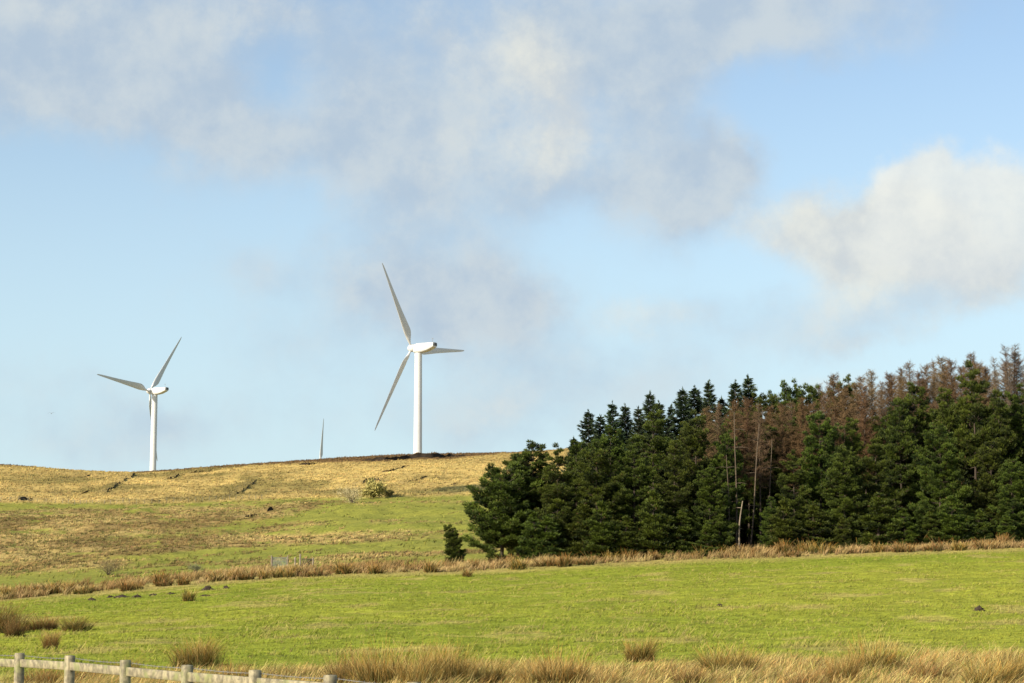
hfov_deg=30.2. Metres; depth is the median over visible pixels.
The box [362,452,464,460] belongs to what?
peat bank
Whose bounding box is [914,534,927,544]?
rush clump
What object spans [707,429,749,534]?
pine tree
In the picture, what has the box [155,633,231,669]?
rush clump
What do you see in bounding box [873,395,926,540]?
pine tree
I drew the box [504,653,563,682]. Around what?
rush clump
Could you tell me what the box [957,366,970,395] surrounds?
larch tree
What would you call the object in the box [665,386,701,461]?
spruce tree
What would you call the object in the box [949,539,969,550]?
rush clump
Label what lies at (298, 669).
rush clump
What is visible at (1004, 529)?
pine sapling
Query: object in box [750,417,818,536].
pine tree
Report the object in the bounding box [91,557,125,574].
bare bush
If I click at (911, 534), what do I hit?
pine sapling
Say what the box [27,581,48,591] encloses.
rush clump
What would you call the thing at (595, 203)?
sky
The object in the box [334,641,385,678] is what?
rush clump
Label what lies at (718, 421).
larch tree
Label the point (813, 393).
pine tree
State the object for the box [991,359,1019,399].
larch tree
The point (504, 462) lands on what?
pine tree
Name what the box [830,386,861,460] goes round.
larch tree
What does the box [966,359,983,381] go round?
larch tree
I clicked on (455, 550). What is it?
pine tree
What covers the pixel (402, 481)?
peat bank
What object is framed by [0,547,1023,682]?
pasture grass
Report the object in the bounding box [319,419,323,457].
wind turbine
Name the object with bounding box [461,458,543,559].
pine tree
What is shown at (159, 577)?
rush clump
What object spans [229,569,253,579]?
rush clump
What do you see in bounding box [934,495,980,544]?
pine sapling
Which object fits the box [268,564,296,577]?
rush clump
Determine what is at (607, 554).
rush clump
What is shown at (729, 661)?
rush clump
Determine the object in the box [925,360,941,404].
larch tree
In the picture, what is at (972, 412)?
pine tree
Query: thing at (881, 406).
larch tree
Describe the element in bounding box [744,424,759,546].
dead tree
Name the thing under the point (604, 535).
pine sapling
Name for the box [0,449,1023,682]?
ground
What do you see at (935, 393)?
larch tree
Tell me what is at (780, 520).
pine sapling
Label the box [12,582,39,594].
rush clump
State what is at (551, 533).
pine sapling
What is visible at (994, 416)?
pine tree
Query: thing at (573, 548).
pine sapling
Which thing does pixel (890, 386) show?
larch tree
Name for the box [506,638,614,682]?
rush clump
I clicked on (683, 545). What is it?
pine sapling
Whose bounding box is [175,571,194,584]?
rush clump
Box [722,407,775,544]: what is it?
pine tree
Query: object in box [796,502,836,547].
pine sapling
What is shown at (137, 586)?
rush clump
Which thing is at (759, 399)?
pine tree
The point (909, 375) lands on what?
larch tree
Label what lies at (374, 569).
rush clump
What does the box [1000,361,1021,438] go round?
larch tree
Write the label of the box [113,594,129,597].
molehill
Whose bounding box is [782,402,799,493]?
larch tree
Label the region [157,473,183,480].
peat bank
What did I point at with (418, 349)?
wind turbine
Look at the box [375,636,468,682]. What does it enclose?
rush clump
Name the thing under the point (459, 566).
rush fringe
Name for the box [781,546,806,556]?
rush clump
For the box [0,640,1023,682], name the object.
long dry grass
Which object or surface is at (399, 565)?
rush clump
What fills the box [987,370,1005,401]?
larch tree
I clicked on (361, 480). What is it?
peat bank
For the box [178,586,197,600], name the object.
rush clump
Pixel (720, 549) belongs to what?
rush clump
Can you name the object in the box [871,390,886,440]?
larch tree
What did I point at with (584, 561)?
rush clump
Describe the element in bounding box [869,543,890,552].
rush clump
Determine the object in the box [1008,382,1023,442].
pine tree
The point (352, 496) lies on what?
bare bush
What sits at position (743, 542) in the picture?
pine tree
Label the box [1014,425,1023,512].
pine tree
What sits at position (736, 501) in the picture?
dead tree
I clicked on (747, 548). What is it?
rush clump
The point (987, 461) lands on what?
pine tree
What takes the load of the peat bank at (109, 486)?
on the ground at (410, 515)
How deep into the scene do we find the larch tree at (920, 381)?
178.78 m
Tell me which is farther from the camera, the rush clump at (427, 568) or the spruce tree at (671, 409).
the spruce tree at (671, 409)
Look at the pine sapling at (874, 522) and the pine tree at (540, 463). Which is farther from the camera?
the pine tree at (540, 463)
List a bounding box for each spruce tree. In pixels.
[553,436,583,530]
[554,409,602,511]
[591,414,606,442]
[601,401,627,452]
[617,403,634,448]
[625,405,651,504]
[633,391,663,446]
[646,400,677,454]
[664,404,678,440]
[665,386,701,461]
[678,385,725,539]
[696,379,754,532]
[715,395,744,538]
[717,379,759,539]
[740,375,759,546]
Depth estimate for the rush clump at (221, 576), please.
152.08 m
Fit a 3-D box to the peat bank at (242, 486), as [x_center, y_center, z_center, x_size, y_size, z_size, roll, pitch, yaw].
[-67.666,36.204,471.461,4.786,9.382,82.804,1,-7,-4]
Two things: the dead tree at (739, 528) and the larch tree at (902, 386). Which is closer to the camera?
the dead tree at (739, 528)
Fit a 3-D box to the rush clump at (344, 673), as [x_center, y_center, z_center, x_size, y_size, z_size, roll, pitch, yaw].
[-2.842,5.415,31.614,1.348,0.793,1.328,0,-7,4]
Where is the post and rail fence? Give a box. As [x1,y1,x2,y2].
[0,653,420,682]
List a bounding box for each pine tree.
[443,523,466,562]
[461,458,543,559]
[488,450,539,555]
[498,439,559,549]
[504,547,529,556]
[524,442,578,547]
[558,440,593,523]
[564,442,631,545]
[579,441,594,472]
[582,424,633,539]
[606,442,635,513]
[611,435,658,544]
[619,403,675,534]
[635,438,671,494]
[645,437,679,506]
[653,439,693,540]
[662,415,716,541]
[679,408,718,511]
[688,462,738,548]
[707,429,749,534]
[708,423,747,545]
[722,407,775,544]
[734,538,745,545]
[742,425,794,543]
[744,385,791,510]
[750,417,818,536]
[758,496,781,550]
[767,379,805,500]
[769,449,814,539]
[791,378,824,428]
[791,388,818,449]
[796,410,848,529]
[796,425,840,523]
[815,443,870,545]
[821,374,863,443]
[822,421,874,529]
[839,417,874,544]
[850,433,911,537]
[861,413,916,510]
[861,415,884,492]
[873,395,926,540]
[884,381,941,523]
[903,422,973,536]
[925,402,978,493]
[929,387,973,507]
[935,360,1002,532]
[950,405,994,492]
[965,438,1011,539]
[973,388,1023,531]
[984,397,1014,454]
[987,457,1023,540]
[1001,391,1023,513]
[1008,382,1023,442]
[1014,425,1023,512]
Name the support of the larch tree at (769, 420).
on the ground at (410, 515)
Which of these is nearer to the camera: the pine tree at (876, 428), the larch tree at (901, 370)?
the pine tree at (876, 428)
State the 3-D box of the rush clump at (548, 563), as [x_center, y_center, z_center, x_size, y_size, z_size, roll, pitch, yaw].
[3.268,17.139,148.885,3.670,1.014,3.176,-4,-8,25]
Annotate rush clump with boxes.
[0,584,18,598]
[0,597,42,632]
[0,615,29,636]
[2,668,77,682]
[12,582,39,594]
[21,613,59,630]
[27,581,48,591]
[34,578,72,593]
[35,626,65,648]
[47,613,102,631]
[58,663,108,681]
[63,580,77,591]
[72,580,101,593]
[100,651,162,675]
[118,579,135,590]
[128,581,143,589]
[150,569,174,584]
[153,575,176,585]
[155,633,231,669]
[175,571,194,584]
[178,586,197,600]
[203,568,235,580]
[208,655,257,676]
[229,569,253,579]
[232,565,261,579]
[254,570,272,578]
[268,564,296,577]
[278,661,321,673]
[288,564,307,574]
[297,646,374,682]
[305,565,329,576]
[332,561,353,573]
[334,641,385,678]
[335,631,423,682]
[338,563,364,573]
[365,561,388,573]
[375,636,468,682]
[391,560,410,571]
[412,635,488,682]
[412,643,455,672]
[416,559,441,572]
[438,560,457,567]
[461,568,473,576]
[466,559,481,566]
[466,652,521,682]
[492,556,508,566]
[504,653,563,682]
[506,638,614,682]
[507,555,530,569]
[526,555,568,566]
[553,552,575,566]
[574,666,639,682]
[575,551,600,564]
[601,551,617,560]
[604,633,672,662]
[612,546,642,559]
[649,550,662,559]
[662,662,719,682]
[676,639,787,674]
[689,546,706,557]
[706,542,735,552]
[736,545,763,554]
[766,665,838,682]
[768,538,794,554]
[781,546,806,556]
[794,539,811,552]
[796,537,845,553]
[816,648,871,682]
[820,627,924,672]
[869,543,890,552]
[881,652,962,681]
[889,538,929,551]
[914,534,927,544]
[922,535,951,551]
[948,647,1023,682]
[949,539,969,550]
[965,539,1005,549]
[981,647,1023,679]
[997,533,1012,543]
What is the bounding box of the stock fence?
[0,494,261,504]
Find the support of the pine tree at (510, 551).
on the ground at (410, 515)
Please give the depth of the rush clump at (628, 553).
153.82 m
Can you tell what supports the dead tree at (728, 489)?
on the ground at (410, 515)
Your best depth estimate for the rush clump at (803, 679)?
29.60 m
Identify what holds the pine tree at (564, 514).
on the ground at (410, 515)
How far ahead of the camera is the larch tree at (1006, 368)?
187.10 m
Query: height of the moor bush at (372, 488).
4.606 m
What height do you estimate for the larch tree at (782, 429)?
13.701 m
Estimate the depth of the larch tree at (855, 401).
179.75 m
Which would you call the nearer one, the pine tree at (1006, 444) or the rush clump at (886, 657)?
the rush clump at (886, 657)
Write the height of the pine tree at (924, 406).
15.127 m
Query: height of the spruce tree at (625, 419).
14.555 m
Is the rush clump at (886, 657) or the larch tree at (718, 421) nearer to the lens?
the rush clump at (886, 657)
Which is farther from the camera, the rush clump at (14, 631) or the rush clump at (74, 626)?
the rush clump at (74, 626)
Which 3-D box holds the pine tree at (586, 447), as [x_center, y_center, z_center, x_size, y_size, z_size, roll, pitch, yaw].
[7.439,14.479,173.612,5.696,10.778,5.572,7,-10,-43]
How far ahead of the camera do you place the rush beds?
261.28 m
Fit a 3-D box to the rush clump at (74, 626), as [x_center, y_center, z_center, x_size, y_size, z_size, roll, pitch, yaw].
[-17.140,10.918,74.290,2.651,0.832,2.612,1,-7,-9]
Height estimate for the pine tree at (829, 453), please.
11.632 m
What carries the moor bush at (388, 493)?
on the ground at (410, 515)
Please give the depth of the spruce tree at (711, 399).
180.57 m
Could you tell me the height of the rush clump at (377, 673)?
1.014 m
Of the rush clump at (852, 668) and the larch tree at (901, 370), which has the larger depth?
the larch tree at (901, 370)
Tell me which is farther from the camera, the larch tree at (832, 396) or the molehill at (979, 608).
the larch tree at (832, 396)
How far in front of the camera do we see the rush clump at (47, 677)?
32.74 m
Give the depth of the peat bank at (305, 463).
587.72 m
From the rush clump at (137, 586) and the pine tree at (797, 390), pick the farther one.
the pine tree at (797, 390)
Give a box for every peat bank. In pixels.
[6,495,32,500]
[93,480,121,491]
[111,472,135,481]
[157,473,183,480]
[186,469,210,472]
[222,479,256,496]
[232,512,257,516]
[255,505,272,512]
[299,462,321,464]
[350,476,391,484]
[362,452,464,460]
[381,465,408,471]
[395,475,427,483]
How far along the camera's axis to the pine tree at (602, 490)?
158.41 m
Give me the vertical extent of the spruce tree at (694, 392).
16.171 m
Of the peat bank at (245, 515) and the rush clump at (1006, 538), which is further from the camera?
the peat bank at (245, 515)
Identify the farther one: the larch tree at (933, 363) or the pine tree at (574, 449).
the larch tree at (933, 363)
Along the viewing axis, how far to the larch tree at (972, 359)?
184.21 m
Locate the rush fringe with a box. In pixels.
[0,535,1023,599]
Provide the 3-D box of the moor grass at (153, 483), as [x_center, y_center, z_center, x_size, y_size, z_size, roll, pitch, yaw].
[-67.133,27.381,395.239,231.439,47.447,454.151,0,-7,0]
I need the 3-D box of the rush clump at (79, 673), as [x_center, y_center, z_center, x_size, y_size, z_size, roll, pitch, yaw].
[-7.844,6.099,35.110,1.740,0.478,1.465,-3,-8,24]
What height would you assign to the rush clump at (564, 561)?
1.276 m
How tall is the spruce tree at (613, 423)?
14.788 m
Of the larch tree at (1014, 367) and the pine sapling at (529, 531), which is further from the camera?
the larch tree at (1014, 367)
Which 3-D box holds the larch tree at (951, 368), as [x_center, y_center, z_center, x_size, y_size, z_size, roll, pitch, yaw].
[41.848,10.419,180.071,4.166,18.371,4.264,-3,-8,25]
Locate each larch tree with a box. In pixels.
[694,405,720,484]
[710,403,727,535]
[718,399,754,546]
[731,396,766,545]
[744,402,776,542]
[752,405,784,484]
[766,402,797,491]
[781,397,818,489]
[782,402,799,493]
[803,400,823,467]
[813,383,827,412]
[817,371,848,444]
[818,392,839,444]
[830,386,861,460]
[845,381,871,453]
[848,376,870,412]
[848,384,878,493]
[857,369,886,473]
[865,383,879,432]
[870,382,889,443]
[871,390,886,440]
[873,370,909,439]
[883,374,896,406]
[887,372,908,425]
[888,368,915,409]
[898,358,921,406]
[903,371,937,432]
[915,363,938,412]
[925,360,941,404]
[927,356,959,411]
[927,370,942,425]
[936,357,964,408]
[953,365,970,423]
[956,351,986,426]
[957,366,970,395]
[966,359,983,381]
[967,363,996,417]
[979,368,994,403]
[981,365,999,401]
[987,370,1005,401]
[988,355,1007,418]
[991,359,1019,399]
[997,344,1022,404]
[999,350,1023,404]
[1000,344,1023,404]
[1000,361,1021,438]
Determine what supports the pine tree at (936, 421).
on the ground at (410, 515)
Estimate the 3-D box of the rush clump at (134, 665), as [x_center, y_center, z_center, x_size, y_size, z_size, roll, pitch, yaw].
[-7.647,6.473,38.242,1.656,0.528,1.681,6,-9,-38]
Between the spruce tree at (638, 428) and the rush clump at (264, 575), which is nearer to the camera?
the rush clump at (264, 575)
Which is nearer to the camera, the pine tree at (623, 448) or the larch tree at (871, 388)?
the pine tree at (623, 448)
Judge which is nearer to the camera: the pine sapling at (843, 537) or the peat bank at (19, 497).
the pine sapling at (843, 537)
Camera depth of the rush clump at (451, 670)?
30.64 m
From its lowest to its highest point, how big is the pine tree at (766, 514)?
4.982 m
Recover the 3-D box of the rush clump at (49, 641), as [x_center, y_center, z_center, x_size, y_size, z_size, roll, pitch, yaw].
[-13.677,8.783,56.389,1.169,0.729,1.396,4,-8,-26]
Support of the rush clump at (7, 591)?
on the ground at (410, 515)
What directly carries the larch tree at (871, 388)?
on the ground at (410, 515)
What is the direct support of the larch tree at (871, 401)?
on the ground at (410, 515)
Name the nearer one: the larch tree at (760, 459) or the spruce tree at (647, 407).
the larch tree at (760, 459)
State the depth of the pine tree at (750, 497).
170.03 m
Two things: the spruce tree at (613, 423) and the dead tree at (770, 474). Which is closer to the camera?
the dead tree at (770, 474)
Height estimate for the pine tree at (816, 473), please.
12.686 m
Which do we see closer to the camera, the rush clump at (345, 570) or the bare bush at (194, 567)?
the rush clump at (345, 570)
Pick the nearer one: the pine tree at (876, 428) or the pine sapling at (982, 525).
the pine sapling at (982, 525)
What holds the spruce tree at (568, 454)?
on the ground at (410, 515)
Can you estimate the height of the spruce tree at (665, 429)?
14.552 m
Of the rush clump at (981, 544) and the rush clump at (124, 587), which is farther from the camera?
the rush clump at (981, 544)
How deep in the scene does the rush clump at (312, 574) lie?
148.98 m
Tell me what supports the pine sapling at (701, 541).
on the ground at (410, 515)
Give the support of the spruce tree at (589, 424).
on the ground at (410, 515)
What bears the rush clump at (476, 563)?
on the ground at (410, 515)
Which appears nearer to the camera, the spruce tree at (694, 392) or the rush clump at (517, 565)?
the rush clump at (517, 565)
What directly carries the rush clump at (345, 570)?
on the ground at (410, 515)
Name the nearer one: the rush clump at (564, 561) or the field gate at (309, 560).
the rush clump at (564, 561)
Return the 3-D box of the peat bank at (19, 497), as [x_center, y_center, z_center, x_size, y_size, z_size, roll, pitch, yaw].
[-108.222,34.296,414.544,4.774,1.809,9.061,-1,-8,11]
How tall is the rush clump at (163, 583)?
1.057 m
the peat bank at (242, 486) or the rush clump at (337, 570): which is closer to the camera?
the rush clump at (337, 570)
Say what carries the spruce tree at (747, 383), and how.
on the ground at (410, 515)
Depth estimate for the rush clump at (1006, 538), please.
153.99 m
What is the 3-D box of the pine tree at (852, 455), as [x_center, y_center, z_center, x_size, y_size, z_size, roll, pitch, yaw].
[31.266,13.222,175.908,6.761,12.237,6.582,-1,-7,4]
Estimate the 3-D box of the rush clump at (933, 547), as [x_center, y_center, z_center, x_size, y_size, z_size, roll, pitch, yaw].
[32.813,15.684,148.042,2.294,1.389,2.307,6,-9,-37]
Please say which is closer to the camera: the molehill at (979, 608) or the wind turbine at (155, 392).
the molehill at (979, 608)
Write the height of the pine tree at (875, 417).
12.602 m
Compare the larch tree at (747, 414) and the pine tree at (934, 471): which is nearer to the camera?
the pine tree at (934, 471)
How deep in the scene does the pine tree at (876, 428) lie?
174.00 m
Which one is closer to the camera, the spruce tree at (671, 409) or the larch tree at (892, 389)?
the spruce tree at (671, 409)
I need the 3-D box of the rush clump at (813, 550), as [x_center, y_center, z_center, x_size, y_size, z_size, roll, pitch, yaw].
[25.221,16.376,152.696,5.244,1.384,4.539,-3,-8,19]
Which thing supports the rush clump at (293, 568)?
on the ground at (410, 515)
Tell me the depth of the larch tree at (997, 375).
184.94 m
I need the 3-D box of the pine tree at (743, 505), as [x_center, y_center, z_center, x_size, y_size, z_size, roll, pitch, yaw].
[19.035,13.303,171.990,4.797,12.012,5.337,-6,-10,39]
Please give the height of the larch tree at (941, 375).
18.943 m
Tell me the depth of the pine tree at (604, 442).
165.37 m
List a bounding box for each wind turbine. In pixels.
[97,337,181,470]
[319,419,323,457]
[375,263,463,453]
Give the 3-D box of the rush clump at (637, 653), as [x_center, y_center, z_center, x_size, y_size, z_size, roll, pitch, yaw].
[2.850,6.456,40.216,1.599,0.703,1.340,-5,-9,32]
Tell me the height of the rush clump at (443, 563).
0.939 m
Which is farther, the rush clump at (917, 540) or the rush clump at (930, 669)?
the rush clump at (917, 540)
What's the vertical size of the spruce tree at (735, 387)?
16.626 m
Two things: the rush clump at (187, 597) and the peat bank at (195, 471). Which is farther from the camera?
the peat bank at (195, 471)
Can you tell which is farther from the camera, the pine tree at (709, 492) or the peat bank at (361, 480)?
the peat bank at (361, 480)
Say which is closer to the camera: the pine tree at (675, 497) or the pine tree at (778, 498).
the pine tree at (675, 497)
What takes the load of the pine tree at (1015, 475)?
on the ground at (410, 515)
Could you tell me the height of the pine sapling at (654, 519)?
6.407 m
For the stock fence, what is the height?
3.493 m
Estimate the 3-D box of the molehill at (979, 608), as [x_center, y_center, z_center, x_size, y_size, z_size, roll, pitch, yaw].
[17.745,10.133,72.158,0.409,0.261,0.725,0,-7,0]
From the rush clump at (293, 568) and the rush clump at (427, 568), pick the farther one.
the rush clump at (293, 568)
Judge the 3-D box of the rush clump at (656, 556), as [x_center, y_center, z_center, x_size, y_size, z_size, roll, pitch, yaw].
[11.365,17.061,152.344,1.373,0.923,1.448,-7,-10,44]
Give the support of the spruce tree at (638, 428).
on the ground at (410, 515)
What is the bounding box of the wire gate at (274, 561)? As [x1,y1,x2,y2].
[271,555,288,566]
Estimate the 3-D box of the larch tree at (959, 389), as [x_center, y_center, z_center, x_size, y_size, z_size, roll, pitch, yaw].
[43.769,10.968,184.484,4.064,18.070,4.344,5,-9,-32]
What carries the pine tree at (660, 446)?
on the ground at (410, 515)
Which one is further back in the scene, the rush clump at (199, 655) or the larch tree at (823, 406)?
the larch tree at (823, 406)
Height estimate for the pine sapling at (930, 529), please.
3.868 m
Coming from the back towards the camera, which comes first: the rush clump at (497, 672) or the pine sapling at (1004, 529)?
the pine sapling at (1004, 529)
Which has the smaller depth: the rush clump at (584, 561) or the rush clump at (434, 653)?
the rush clump at (434, 653)
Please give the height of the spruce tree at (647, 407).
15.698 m
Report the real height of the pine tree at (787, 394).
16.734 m
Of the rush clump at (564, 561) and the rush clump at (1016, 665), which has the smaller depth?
the rush clump at (1016, 665)
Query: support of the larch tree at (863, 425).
on the ground at (410, 515)
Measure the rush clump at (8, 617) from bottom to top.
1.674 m
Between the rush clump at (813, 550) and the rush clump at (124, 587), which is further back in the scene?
the rush clump at (813, 550)
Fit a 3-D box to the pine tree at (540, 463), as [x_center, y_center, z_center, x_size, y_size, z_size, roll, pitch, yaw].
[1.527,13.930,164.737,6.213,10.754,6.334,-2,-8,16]
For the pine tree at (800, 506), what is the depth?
161.55 m
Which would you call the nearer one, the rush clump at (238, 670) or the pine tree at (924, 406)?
the rush clump at (238, 670)
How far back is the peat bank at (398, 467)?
533.34 m
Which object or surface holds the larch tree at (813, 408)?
on the ground at (410, 515)
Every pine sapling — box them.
[514,510,547,562]
[529,513,567,558]
[561,499,606,558]
[581,499,626,557]
[613,515,646,557]
[634,489,682,556]
[667,509,699,555]
[695,521,724,556]
[765,499,806,549]
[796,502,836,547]
[832,516,855,548]
[851,492,903,548]
[886,507,919,546]
[914,508,943,545]
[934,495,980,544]
[970,508,994,542]
[994,513,1020,542]
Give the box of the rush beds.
[0,484,561,584]
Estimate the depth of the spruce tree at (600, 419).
178.32 m
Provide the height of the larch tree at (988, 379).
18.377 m
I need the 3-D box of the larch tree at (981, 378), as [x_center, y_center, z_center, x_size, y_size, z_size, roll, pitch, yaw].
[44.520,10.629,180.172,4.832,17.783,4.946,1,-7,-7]
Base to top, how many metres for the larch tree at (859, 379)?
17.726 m
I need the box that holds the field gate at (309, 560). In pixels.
[294,554,313,565]
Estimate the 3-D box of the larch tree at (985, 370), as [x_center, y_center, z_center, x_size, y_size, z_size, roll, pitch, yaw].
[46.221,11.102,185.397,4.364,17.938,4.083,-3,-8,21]
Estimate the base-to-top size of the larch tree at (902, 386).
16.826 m
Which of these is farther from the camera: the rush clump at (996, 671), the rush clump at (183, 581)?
the rush clump at (183, 581)
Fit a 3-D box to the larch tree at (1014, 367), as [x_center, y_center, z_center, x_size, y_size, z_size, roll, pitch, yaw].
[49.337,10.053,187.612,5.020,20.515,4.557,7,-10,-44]
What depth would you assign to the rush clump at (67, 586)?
152.71 m
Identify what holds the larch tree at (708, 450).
on the ground at (410, 515)
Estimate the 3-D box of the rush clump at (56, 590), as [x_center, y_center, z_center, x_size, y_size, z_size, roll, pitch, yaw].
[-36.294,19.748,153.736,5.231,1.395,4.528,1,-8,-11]
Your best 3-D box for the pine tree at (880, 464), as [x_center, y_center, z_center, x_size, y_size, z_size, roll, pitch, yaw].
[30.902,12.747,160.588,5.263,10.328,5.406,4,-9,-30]
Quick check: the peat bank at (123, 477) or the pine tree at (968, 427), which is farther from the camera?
the peat bank at (123, 477)
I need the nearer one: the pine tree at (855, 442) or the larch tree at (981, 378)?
the pine tree at (855, 442)
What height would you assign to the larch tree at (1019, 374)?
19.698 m
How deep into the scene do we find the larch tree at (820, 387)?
187.52 m
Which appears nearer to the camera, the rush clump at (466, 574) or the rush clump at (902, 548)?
the rush clump at (466, 574)
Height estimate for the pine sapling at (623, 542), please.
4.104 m
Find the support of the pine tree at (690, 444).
on the ground at (410, 515)
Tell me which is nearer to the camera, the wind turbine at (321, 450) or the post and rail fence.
the post and rail fence
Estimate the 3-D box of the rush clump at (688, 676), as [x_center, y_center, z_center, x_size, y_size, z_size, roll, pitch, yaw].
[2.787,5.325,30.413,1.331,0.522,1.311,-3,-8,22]
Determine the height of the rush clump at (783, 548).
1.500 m
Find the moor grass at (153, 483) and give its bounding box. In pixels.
[0,447,568,587]
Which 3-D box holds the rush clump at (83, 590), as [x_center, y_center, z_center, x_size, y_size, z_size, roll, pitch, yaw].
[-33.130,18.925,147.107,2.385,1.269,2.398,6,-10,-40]
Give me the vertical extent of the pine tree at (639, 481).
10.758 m
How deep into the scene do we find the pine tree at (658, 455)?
171.93 m
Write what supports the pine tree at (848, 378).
on the ground at (410, 515)
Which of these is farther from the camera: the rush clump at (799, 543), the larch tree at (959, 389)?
the larch tree at (959, 389)
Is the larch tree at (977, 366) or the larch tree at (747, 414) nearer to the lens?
the larch tree at (747, 414)
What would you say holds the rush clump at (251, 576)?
on the ground at (410, 515)
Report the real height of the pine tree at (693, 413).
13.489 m
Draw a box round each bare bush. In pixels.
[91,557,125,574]
[188,561,202,571]
[332,485,363,502]
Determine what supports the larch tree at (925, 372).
on the ground at (410, 515)
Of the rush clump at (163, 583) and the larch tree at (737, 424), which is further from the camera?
the larch tree at (737, 424)
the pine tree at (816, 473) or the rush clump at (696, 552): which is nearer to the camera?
the rush clump at (696, 552)
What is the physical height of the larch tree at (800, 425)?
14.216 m
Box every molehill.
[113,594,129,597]
[201,585,215,589]
[974,605,984,610]
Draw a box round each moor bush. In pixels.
[359,478,388,498]
[382,489,394,496]
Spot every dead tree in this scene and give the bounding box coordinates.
[717,455,741,530]
[727,412,745,546]
[733,501,742,547]
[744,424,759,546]
[760,443,776,523]
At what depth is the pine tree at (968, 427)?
173.82 m
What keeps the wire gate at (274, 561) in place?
on the ground at (410, 515)
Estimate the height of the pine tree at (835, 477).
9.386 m
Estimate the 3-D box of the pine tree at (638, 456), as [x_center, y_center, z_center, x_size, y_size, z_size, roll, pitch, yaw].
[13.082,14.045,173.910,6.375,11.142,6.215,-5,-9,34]
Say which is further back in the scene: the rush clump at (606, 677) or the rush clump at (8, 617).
the rush clump at (8, 617)
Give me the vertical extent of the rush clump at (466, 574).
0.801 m
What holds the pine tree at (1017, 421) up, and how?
on the ground at (410, 515)
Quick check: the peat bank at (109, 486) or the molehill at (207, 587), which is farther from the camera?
the peat bank at (109, 486)
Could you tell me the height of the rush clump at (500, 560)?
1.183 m
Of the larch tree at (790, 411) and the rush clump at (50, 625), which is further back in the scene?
the larch tree at (790, 411)
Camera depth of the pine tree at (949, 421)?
167.91 m
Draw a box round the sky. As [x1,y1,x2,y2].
[0,0,1023,471]
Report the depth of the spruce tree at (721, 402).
182.53 m
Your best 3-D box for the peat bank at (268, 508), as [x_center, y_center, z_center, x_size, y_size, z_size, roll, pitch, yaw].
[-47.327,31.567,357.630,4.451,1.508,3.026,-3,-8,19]

